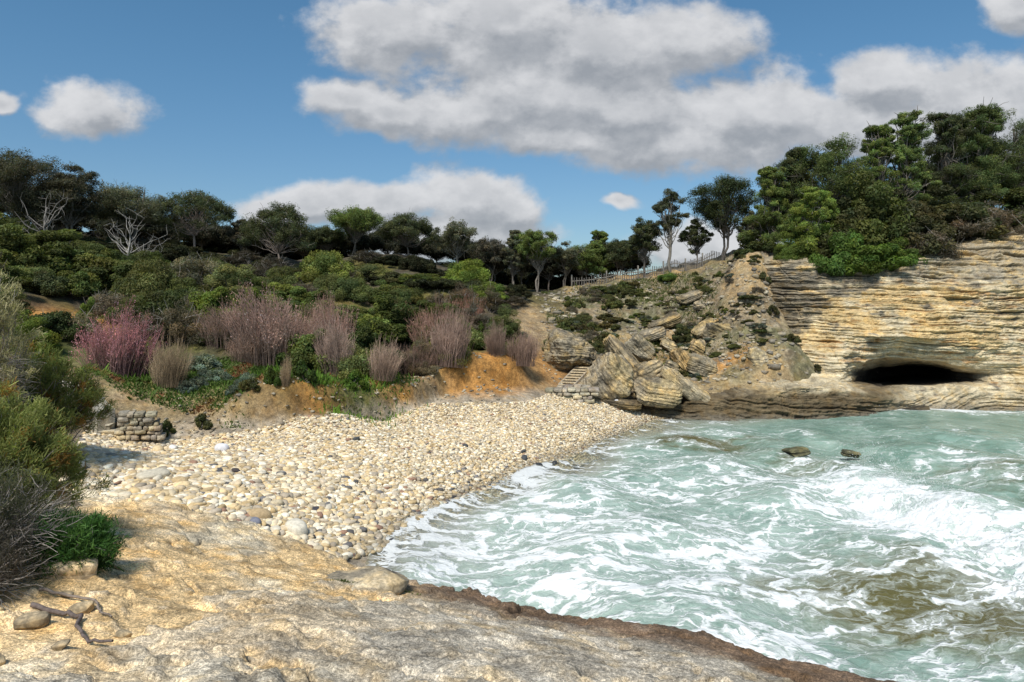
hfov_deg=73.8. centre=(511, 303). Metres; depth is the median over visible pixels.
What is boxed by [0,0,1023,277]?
sky
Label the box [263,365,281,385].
bush
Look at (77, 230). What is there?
bush
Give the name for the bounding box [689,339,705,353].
boulder
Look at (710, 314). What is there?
scrub plant
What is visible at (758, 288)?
scrub plant
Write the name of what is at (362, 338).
bush
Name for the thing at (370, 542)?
pebble
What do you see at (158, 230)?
background tree
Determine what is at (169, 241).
bush
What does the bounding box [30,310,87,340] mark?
bush
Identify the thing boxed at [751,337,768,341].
scrub plant
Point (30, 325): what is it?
bush
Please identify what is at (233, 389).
silver plant
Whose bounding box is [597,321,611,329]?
scrub plant
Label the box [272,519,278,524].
pebble
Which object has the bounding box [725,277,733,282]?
scrub plant
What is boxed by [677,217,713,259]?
pine tree
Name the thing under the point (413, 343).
bush
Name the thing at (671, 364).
boulder
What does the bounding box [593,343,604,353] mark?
scrub plant
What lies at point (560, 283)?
bush
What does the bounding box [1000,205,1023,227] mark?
bush
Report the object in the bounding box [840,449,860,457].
rock
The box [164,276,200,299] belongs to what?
bush
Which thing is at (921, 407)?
rock
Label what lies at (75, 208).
oak tree
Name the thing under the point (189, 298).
bush
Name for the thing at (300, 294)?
bush
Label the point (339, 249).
background tree
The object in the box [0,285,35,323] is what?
bush
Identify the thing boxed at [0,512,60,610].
heather bush
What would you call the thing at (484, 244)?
thin tree
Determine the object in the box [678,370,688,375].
scrub plant
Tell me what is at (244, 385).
bush
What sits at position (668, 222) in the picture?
pine tree
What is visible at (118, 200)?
oak tree
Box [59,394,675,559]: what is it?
pebbles
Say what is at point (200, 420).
bush
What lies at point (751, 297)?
bush
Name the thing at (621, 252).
pine tree
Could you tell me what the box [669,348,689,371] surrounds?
boulder
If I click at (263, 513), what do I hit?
stone
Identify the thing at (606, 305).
scrub plant
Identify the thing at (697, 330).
rock outcrop
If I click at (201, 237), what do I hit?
background tree
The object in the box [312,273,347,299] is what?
bush
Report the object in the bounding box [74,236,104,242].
bush
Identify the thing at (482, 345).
bush
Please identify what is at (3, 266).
bush
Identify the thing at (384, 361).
brushwood
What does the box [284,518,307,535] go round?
stone
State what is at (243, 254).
bush
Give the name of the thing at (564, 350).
rock outcrop
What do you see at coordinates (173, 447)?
stone
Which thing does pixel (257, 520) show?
stone
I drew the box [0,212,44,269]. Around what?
bush
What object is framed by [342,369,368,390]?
bush
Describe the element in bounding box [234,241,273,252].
background tree
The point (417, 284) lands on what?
bush
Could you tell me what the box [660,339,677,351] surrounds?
rock outcrop
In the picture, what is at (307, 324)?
brushwood
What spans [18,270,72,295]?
bush
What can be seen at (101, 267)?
bush
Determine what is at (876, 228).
bush
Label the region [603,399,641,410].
boulder
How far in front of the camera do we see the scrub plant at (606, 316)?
41.34 m
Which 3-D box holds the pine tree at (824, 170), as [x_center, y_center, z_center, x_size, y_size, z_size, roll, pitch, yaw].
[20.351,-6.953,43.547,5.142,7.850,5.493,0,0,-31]
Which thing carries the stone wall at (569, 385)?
on the ground at (526, 383)
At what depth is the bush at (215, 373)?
24.04 m
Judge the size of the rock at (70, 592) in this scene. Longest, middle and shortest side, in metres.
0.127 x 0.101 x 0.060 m
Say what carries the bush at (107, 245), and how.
on the ground at (526, 383)
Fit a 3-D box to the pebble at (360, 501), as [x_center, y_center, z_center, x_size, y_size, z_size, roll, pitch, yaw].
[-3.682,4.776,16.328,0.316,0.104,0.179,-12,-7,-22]
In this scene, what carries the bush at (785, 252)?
on the cliff
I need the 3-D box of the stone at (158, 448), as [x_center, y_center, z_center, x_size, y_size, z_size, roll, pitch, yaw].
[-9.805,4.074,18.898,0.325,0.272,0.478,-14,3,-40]
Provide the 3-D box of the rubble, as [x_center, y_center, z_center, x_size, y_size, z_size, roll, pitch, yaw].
[3.791,0.617,31.683,17.417,7.463,37.529,0,0,28]
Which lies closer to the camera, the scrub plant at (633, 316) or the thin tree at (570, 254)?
the scrub plant at (633, 316)
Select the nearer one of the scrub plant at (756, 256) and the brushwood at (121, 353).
the brushwood at (121, 353)
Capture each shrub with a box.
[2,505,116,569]
[10,501,131,586]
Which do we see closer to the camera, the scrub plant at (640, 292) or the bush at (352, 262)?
the bush at (352, 262)
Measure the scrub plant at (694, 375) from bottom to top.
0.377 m
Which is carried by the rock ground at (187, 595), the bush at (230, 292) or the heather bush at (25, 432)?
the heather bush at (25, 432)
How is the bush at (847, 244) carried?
on the cliff
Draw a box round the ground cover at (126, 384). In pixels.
[76,355,514,427]
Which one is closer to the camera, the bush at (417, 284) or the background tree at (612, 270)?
the bush at (417, 284)
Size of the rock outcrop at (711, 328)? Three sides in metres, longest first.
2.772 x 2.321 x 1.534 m
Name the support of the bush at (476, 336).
on the ground at (526, 383)
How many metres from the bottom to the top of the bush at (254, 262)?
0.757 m
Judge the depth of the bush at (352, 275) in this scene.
39.62 m
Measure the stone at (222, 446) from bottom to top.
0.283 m
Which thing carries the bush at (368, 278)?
on the ground at (526, 383)
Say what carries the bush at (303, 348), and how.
on the ground at (526, 383)
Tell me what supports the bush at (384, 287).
on the ground at (526, 383)
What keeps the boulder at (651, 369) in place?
on the boulder at (657, 392)
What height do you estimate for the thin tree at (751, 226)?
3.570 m
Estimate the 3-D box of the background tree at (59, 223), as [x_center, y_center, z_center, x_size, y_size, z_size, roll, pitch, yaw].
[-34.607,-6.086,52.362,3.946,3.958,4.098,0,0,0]
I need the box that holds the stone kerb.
[62,381,114,431]
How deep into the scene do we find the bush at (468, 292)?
36.74 m
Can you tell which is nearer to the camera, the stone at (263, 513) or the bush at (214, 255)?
the stone at (263, 513)
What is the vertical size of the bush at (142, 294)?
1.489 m
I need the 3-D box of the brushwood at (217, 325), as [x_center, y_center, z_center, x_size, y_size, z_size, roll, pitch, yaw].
[-11.470,0.685,27.480,2.906,2.189,2.726,2,3,39]
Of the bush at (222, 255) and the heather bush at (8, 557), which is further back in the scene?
the bush at (222, 255)
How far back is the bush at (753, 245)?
43.09 m
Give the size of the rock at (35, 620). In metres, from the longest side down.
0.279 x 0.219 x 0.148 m
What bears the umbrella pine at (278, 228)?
on the ground at (526, 383)
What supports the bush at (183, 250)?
on the ground at (526, 383)
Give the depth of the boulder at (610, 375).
30.60 m
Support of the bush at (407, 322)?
on the ground at (526, 383)
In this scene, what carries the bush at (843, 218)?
on the cliff
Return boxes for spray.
[798,385,1023,575]
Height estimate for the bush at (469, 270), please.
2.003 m
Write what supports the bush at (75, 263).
on the ground at (526, 383)
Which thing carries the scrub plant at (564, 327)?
on the ground at (526, 383)
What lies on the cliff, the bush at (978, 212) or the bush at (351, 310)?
the bush at (978, 212)
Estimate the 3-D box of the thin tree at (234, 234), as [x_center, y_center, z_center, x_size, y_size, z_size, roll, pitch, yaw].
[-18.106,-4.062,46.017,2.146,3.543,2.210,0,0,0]
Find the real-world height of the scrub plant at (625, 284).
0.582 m
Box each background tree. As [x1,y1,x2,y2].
[0,182,37,219]
[8,196,49,230]
[34,199,82,231]
[74,203,101,236]
[93,216,148,238]
[137,218,176,239]
[151,222,181,241]
[174,222,225,246]
[208,224,235,249]
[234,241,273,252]
[260,230,297,256]
[284,235,325,258]
[319,233,346,253]
[334,233,388,253]
[368,231,397,253]
[385,237,438,256]
[422,234,454,261]
[441,238,478,262]
[468,244,509,282]
[508,256,535,284]
[527,256,564,289]
[556,267,581,285]
[583,264,620,278]
[609,255,651,273]
[909,164,938,197]
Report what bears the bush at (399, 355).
on the ground at (526, 383)
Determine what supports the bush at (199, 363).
on the ground at (526, 383)
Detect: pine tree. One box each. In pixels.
[301,225,345,251]
[324,204,386,255]
[372,212,441,254]
[502,229,528,283]
[513,228,558,291]
[583,230,614,279]
[602,238,639,274]
[627,216,662,276]
[651,188,690,271]
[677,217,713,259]
[682,173,761,260]
[736,164,799,245]
[773,146,820,232]
[783,132,876,214]
[787,185,848,250]
[852,122,908,205]
[883,105,941,208]
[917,110,994,208]
[932,98,1022,205]
[988,118,1023,188]
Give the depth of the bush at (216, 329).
27.64 m
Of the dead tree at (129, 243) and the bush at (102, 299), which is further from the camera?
the dead tree at (129, 243)
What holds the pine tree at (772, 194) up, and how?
on the ground at (526, 383)
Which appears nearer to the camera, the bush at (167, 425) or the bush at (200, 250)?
the bush at (167, 425)
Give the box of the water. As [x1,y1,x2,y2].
[371,409,1023,681]
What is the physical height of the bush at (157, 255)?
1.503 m
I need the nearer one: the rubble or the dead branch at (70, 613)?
the dead branch at (70, 613)
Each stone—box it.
[136,468,169,479]
[152,445,164,450]
[169,445,176,449]
[171,476,187,482]
[214,443,228,450]
[231,468,240,471]
[233,474,243,479]
[248,508,271,518]
[250,517,260,523]
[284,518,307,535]
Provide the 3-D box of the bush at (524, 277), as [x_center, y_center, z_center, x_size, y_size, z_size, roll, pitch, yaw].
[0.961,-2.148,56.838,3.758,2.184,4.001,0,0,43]
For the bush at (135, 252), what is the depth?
39.37 m
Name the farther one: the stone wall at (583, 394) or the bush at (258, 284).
the bush at (258, 284)
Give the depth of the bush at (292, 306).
31.20 m
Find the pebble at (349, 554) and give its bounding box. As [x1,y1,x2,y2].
[342,552,352,557]
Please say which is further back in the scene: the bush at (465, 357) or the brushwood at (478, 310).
the brushwood at (478, 310)
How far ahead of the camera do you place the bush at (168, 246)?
40.49 m
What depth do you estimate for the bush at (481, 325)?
33.22 m
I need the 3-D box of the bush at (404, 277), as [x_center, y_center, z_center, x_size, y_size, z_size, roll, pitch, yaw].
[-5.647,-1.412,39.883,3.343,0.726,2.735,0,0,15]
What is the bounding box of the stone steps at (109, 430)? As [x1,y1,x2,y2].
[86,420,116,434]
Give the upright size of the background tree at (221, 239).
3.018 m
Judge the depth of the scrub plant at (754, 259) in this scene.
40.63 m
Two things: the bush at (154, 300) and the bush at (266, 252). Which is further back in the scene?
the bush at (266, 252)
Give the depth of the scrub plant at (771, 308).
37.48 m
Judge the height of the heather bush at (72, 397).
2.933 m
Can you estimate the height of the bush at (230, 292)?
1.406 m
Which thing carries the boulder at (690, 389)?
on the ground at (526, 383)
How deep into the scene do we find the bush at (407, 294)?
34.50 m
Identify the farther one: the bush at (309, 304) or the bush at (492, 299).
the bush at (492, 299)
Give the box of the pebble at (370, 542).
[368,539,376,544]
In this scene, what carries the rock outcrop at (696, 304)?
on the ground at (526, 383)
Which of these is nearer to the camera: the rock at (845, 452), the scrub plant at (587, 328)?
the rock at (845, 452)
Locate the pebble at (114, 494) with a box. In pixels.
[108,492,118,496]
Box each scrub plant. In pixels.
[557,320,574,330]
[561,300,581,307]
[564,295,574,301]
[565,305,577,313]
[565,318,582,325]
[567,317,586,322]
[573,299,585,307]
[575,310,592,320]
[577,286,587,294]
[580,324,593,332]
[582,322,602,332]
[583,328,599,339]
[587,289,601,296]
[587,297,605,301]
[589,288,604,296]
[590,285,607,292]
[592,340,604,352]
[593,334,606,343]
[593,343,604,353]
[596,313,617,319]
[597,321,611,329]
[600,294,616,299]
[601,302,612,308]
[603,317,629,322]
[605,298,624,303]
[606,285,619,293]
[607,300,623,308]
[610,324,621,329]
[615,286,626,293]
[616,288,626,298]
[617,281,631,288]
[625,299,637,305]
[626,288,637,293]
[628,313,640,318]
[629,280,639,288]
[635,290,645,295]
[641,316,652,321]
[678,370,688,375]
[688,372,707,376]
[696,285,708,289]
[699,312,714,317]
[708,351,722,357]
[720,307,728,312]
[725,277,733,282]
[726,343,741,347]
[736,254,745,258]
[740,319,753,322]
[747,258,760,262]
[748,322,767,327]
[749,254,761,258]
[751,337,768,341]
[752,286,765,293]
[759,271,771,283]
[766,304,779,315]
[784,333,801,342]
[814,364,821,371]
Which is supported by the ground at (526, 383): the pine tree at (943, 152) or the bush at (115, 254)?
the bush at (115, 254)
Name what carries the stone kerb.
on the ground at (526, 383)
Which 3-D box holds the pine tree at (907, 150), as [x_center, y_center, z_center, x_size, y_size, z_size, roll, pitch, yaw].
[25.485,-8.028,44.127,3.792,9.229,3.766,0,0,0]
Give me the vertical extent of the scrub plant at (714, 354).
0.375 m
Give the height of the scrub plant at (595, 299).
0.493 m
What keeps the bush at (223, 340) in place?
on the ground at (526, 383)
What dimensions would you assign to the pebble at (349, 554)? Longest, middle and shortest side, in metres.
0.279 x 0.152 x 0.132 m
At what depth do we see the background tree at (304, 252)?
51.60 m
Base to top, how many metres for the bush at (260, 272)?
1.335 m
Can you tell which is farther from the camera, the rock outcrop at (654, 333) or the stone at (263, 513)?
the rock outcrop at (654, 333)
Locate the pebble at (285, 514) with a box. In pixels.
[281,512,289,516]
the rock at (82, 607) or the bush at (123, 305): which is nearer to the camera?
the rock at (82, 607)
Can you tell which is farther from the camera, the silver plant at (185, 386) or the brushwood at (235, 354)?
the brushwood at (235, 354)
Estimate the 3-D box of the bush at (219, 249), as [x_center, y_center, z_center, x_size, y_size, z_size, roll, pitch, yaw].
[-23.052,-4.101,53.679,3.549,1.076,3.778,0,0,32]
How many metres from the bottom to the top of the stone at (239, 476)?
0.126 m
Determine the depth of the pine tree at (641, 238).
47.66 m
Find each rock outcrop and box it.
[543,328,596,371]
[638,326,666,340]
[647,311,682,328]
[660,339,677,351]
[676,290,702,303]
[691,318,715,336]
[693,300,705,309]
[702,322,731,338]
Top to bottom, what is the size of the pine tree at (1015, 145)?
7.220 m
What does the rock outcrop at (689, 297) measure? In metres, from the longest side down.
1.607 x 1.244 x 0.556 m
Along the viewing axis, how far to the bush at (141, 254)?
36.25 m
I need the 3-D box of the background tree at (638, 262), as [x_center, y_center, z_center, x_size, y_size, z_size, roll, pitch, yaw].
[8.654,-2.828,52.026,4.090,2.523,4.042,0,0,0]
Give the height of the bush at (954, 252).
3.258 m
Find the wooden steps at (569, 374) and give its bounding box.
[558,365,586,384]
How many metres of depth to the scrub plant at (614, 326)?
39.59 m
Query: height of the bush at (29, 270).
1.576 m
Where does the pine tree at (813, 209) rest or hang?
on the cliff
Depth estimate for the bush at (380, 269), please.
40.39 m
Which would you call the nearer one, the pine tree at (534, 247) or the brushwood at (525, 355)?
the brushwood at (525, 355)
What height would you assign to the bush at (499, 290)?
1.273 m
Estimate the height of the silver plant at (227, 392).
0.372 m
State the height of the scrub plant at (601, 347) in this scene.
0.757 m
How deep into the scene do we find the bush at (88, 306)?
27.04 m
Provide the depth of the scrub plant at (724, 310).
38.71 m
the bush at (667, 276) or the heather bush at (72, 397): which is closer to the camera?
the heather bush at (72, 397)
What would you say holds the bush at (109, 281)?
on the ground at (526, 383)
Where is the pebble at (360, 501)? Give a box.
[354,499,364,503]
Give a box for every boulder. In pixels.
[577,352,633,400]
[603,334,639,368]
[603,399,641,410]
[625,333,655,361]
[633,359,663,379]
[633,377,681,407]
[660,366,710,401]
[664,360,678,369]
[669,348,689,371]
[686,353,716,376]
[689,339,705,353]
[747,347,768,365]
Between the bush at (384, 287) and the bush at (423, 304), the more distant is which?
the bush at (384, 287)
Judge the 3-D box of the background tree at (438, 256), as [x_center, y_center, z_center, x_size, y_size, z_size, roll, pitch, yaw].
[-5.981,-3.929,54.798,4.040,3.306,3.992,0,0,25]
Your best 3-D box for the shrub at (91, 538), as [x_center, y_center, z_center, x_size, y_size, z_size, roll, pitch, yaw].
[-5.147,2.814,7.912,1.259,1.006,1.276,0,0,0]
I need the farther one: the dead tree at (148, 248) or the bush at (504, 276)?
the bush at (504, 276)
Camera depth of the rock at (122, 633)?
6.27 m
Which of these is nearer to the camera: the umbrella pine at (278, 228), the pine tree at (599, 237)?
the umbrella pine at (278, 228)
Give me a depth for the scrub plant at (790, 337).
35.75 m
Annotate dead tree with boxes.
[14,192,68,243]
[104,209,166,254]
[132,237,168,252]
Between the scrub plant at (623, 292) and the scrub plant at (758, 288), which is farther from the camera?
the scrub plant at (623, 292)
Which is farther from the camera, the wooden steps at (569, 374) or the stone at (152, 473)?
the wooden steps at (569, 374)
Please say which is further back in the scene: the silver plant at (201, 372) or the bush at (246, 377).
the silver plant at (201, 372)
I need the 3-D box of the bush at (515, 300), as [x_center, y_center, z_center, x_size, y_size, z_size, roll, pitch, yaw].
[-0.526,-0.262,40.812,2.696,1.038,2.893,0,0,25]
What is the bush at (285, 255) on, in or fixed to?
on the ground at (526, 383)
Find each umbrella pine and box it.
[152,189,237,246]
[237,200,317,259]
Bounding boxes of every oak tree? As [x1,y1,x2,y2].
[0,146,68,223]
[33,161,107,243]
[91,182,171,244]
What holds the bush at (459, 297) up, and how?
on the ground at (526, 383)
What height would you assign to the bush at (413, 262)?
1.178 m
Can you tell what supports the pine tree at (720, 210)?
on the ground at (526, 383)
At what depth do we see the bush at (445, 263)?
53.19 m
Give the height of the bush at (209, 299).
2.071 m
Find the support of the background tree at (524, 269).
on the ground at (526, 383)
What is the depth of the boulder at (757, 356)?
34.70 m
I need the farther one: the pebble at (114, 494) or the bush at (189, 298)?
the bush at (189, 298)
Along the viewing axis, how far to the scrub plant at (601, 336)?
37.13 m
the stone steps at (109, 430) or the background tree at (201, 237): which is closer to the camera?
the stone steps at (109, 430)
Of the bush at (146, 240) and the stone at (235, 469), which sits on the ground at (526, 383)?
the bush at (146, 240)
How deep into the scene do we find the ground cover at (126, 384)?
22.69 m
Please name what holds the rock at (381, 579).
on the rock ground at (187, 595)
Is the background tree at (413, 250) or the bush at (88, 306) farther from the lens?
the background tree at (413, 250)
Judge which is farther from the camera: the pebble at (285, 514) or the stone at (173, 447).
the stone at (173, 447)
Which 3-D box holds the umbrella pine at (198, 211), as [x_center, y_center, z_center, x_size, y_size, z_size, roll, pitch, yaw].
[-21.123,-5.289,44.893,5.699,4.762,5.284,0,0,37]
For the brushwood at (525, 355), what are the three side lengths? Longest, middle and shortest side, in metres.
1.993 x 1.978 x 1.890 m
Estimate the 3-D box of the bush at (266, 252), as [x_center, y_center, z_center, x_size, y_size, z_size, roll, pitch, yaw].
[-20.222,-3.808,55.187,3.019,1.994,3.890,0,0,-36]
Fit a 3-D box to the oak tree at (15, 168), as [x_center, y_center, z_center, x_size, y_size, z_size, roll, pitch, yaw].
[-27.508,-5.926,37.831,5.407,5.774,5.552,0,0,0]
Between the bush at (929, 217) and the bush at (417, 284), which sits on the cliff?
the bush at (929, 217)
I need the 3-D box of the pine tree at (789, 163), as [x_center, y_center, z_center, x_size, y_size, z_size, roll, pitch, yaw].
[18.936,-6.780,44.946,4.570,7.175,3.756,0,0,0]
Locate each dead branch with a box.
[30,602,113,643]
[38,587,112,617]
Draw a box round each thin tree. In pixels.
[226,217,254,250]
[431,216,477,261]
[471,235,506,280]
[547,241,587,285]
[562,243,605,284]
[735,210,763,246]
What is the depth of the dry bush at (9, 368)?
13.43 m
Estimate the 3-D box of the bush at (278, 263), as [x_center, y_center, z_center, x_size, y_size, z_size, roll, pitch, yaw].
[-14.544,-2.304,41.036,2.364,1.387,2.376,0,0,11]
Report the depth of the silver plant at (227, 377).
24.05 m
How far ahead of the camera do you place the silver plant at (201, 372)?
24.55 m
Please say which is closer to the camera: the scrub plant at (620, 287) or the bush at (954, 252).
the bush at (954, 252)
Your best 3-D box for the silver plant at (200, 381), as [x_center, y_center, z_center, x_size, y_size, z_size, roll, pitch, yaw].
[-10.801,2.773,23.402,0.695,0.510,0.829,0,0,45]
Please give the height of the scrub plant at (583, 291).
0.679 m
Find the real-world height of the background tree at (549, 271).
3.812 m
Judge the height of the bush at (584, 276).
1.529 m
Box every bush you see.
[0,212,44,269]
[0,250,9,274]
[0,265,33,285]
[0,268,45,409]
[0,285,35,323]
[0,376,111,524]
[0,453,87,595]
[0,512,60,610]
[1,336,122,452]
[4,217,37,234]
[5,255,56,276]
[5,310,61,352]
[14,228,86,275]
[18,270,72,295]
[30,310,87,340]
[45,224,64,233]
[48,225,89,235]
[57,270,110,297]
[58,241,107,273]
[59,305,106,337]
[68,240,106,256]
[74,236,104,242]
[75,296,97,323]
[76,253,135,295]
[79,289,123,316]
[82,230,104,238]
[91,247,126,261]
[92,241,119,250]
[96,296,149,324]
[103,235,136,251]
[106,273,116,289]
[107,258,177,302]
[117,233,144,243]
[121,249,158,268]
[124,249,152,255]
[125,291,148,307]
[127,290,188,330]
[129,308,176,342]
[135,235,163,249]
[142,298,208,346]
[146,239,182,250]
[147,251,172,267]
[153,242,191,260]
[159,252,224,285]
[160,246,199,260]
[162,419,175,436]
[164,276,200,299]
[172,259,201,280]
[179,288,211,308]
[180,285,210,299]
[182,239,213,251]
[183,309,232,340]
[185,246,207,254]
[186,353,222,371]
[187,285,234,319]
[192,327,219,344]
[194,412,213,429]
[198,257,227,278]
[199,252,220,259]
[199,263,255,293]
[202,245,228,253]
[204,368,230,381]
[205,254,232,265]
[206,271,256,287]
[219,305,280,349]
[220,255,251,268]
[222,286,260,304]
[226,247,262,261]
[227,245,266,257]
[229,285,266,307]
[231,287,265,314]
[237,272,272,294]
[238,373,255,384]
[238,378,260,391]
[243,261,282,276]
[252,259,274,266]
[256,254,292,271]
[257,266,297,290]
[259,248,276,257]
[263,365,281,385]
[266,282,309,308]
[266,295,307,324]
[269,250,297,258]
[272,328,341,373]
[286,252,307,259]
[288,267,306,273]
[291,280,317,292]
[292,359,316,382]
[294,250,361,282]
[298,301,327,325]
[305,288,334,309]
[311,308,349,325]
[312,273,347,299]
[320,342,377,378]
[325,262,360,278]
[326,304,364,319]
[333,276,378,302]
[333,326,377,353]
[335,311,379,344]
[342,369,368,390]
[346,260,357,268]
[348,248,383,263]
[349,307,373,315]
[353,263,394,279]
[355,298,404,343]
[358,270,379,281]
[363,341,412,373]
[364,293,421,345]
[368,254,406,264]
[368,280,407,303]
[369,271,401,284]
[379,288,415,308]
[380,309,430,340]
[391,285,426,303]
[397,273,440,283]
[398,255,427,271]
[401,277,446,288]
[405,331,442,374]
[408,299,462,327]
[411,319,470,351]
[419,258,442,273]
[420,342,471,366]
[422,278,463,286]
[425,290,447,307]
[436,270,449,277]
[442,261,465,267]
[442,282,479,303]
[443,258,490,282]
[443,313,482,347]
[450,295,483,311]
[458,294,492,332]
[461,279,501,292]
[468,281,508,299]
[473,325,523,352]
[476,320,491,337]
[478,284,506,312]
[483,268,519,284]
[489,303,522,337]
[500,292,529,303]
[507,284,532,297]
[514,271,536,284]
[524,273,559,288]
[547,274,578,289]
[567,274,603,283]
[657,272,677,280]
[671,323,691,342]
[733,229,775,258]
[738,294,764,299]
[751,329,771,332]
[773,231,820,261]
[804,197,871,259]
[807,228,875,275]
[827,169,916,249]
[841,242,912,275]
[883,187,958,256]
[891,236,928,265]
[904,212,965,258]
[919,184,1010,243]
[948,199,1023,238]
[969,186,1023,226]
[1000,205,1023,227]
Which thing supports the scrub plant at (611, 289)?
on the ground at (526, 383)
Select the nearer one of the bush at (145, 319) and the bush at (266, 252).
the bush at (145, 319)
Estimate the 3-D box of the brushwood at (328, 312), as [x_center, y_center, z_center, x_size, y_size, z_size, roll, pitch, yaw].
[-7.372,0.830,28.290,2.466,3.115,2.147,1,-3,-13]
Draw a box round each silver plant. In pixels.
[173,380,197,393]
[189,377,208,387]
[196,368,209,375]
[220,375,234,380]
[224,385,234,395]
[229,383,237,392]
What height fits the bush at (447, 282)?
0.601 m
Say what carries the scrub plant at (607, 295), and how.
on the ground at (526, 383)
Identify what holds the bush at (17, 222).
on the ground at (526, 383)
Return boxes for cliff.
[641,230,1023,422]
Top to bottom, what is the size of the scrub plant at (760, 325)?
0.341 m
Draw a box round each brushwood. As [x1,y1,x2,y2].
[68,295,168,377]
[144,329,200,387]
[193,294,257,348]
[219,279,324,365]
[225,332,277,363]
[279,354,291,386]
[289,305,331,335]
[306,309,357,376]
[308,290,358,342]
[362,332,409,381]
[395,332,437,375]
[405,292,467,344]
[425,301,479,367]
[449,290,487,317]
[482,316,507,356]
[503,323,545,366]
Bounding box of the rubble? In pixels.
[77,254,807,442]
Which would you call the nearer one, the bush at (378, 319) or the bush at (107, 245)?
the bush at (378, 319)
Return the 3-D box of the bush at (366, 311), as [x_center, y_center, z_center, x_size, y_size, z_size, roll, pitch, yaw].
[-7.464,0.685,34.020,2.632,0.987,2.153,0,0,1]
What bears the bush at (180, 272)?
on the ground at (526, 383)
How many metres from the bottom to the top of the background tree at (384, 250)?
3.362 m
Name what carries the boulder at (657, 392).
on the cliff
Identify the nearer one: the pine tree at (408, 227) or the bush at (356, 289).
the bush at (356, 289)
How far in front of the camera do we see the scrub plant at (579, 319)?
39.99 m
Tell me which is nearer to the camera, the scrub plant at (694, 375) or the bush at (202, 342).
the bush at (202, 342)
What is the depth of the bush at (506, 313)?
34.20 m
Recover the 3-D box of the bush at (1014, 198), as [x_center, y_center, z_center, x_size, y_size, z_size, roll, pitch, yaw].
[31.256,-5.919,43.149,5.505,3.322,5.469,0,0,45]
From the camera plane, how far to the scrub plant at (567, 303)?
42.75 m
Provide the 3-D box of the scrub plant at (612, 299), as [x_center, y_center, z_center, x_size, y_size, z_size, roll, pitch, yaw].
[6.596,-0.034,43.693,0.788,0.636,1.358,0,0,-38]
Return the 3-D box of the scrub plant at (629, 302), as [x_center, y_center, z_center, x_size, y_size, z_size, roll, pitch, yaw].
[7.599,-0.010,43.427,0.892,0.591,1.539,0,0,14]
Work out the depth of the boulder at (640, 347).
34.73 m
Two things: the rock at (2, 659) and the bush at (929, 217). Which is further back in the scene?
the bush at (929, 217)
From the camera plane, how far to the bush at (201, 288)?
32.92 m
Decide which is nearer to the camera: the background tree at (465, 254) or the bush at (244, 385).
the bush at (244, 385)
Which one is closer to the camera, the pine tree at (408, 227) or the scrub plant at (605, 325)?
the scrub plant at (605, 325)
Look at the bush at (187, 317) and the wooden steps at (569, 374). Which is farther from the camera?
the wooden steps at (569, 374)
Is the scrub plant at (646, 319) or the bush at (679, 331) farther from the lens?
the scrub plant at (646, 319)
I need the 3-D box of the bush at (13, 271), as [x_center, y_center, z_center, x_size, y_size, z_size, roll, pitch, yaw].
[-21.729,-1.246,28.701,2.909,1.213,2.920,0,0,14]
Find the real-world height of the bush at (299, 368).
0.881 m
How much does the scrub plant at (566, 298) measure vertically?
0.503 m
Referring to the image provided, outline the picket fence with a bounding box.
[571,251,723,286]
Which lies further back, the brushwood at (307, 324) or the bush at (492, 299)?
the bush at (492, 299)
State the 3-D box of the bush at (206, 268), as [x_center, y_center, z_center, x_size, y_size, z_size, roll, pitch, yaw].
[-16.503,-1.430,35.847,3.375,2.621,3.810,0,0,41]
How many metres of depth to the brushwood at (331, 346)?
25.34 m
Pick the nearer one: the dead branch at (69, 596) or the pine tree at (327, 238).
the dead branch at (69, 596)
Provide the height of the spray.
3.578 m
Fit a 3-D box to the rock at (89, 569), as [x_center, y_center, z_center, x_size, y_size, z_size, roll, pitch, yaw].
[-5.044,3.022,7.752,0.590,0.275,0.403,9,0,-30]
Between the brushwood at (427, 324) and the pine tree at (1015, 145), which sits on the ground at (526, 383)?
the brushwood at (427, 324)
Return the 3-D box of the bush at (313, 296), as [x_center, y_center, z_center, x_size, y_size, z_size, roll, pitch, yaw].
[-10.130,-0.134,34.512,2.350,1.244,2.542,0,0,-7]
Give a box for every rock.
[0,653,5,665]
[13,611,50,629]
[38,557,97,580]
[51,639,70,650]
[60,591,73,597]
[67,600,93,613]
[113,629,131,637]
[327,566,408,594]
[330,578,420,594]
[782,446,810,456]
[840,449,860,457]
[902,405,929,409]
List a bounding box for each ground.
[0,241,815,576]
[0,487,896,681]
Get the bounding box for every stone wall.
[114,410,165,440]
[545,387,598,402]
[557,384,590,387]
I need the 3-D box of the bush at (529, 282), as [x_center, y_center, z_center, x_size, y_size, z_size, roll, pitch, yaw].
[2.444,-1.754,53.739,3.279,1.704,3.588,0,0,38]
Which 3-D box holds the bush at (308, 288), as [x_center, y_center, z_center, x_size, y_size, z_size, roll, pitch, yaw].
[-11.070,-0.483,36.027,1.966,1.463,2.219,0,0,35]
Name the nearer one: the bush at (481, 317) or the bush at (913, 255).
the bush at (481, 317)
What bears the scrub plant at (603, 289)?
on the ground at (526, 383)
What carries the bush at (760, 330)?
on the ground at (526, 383)

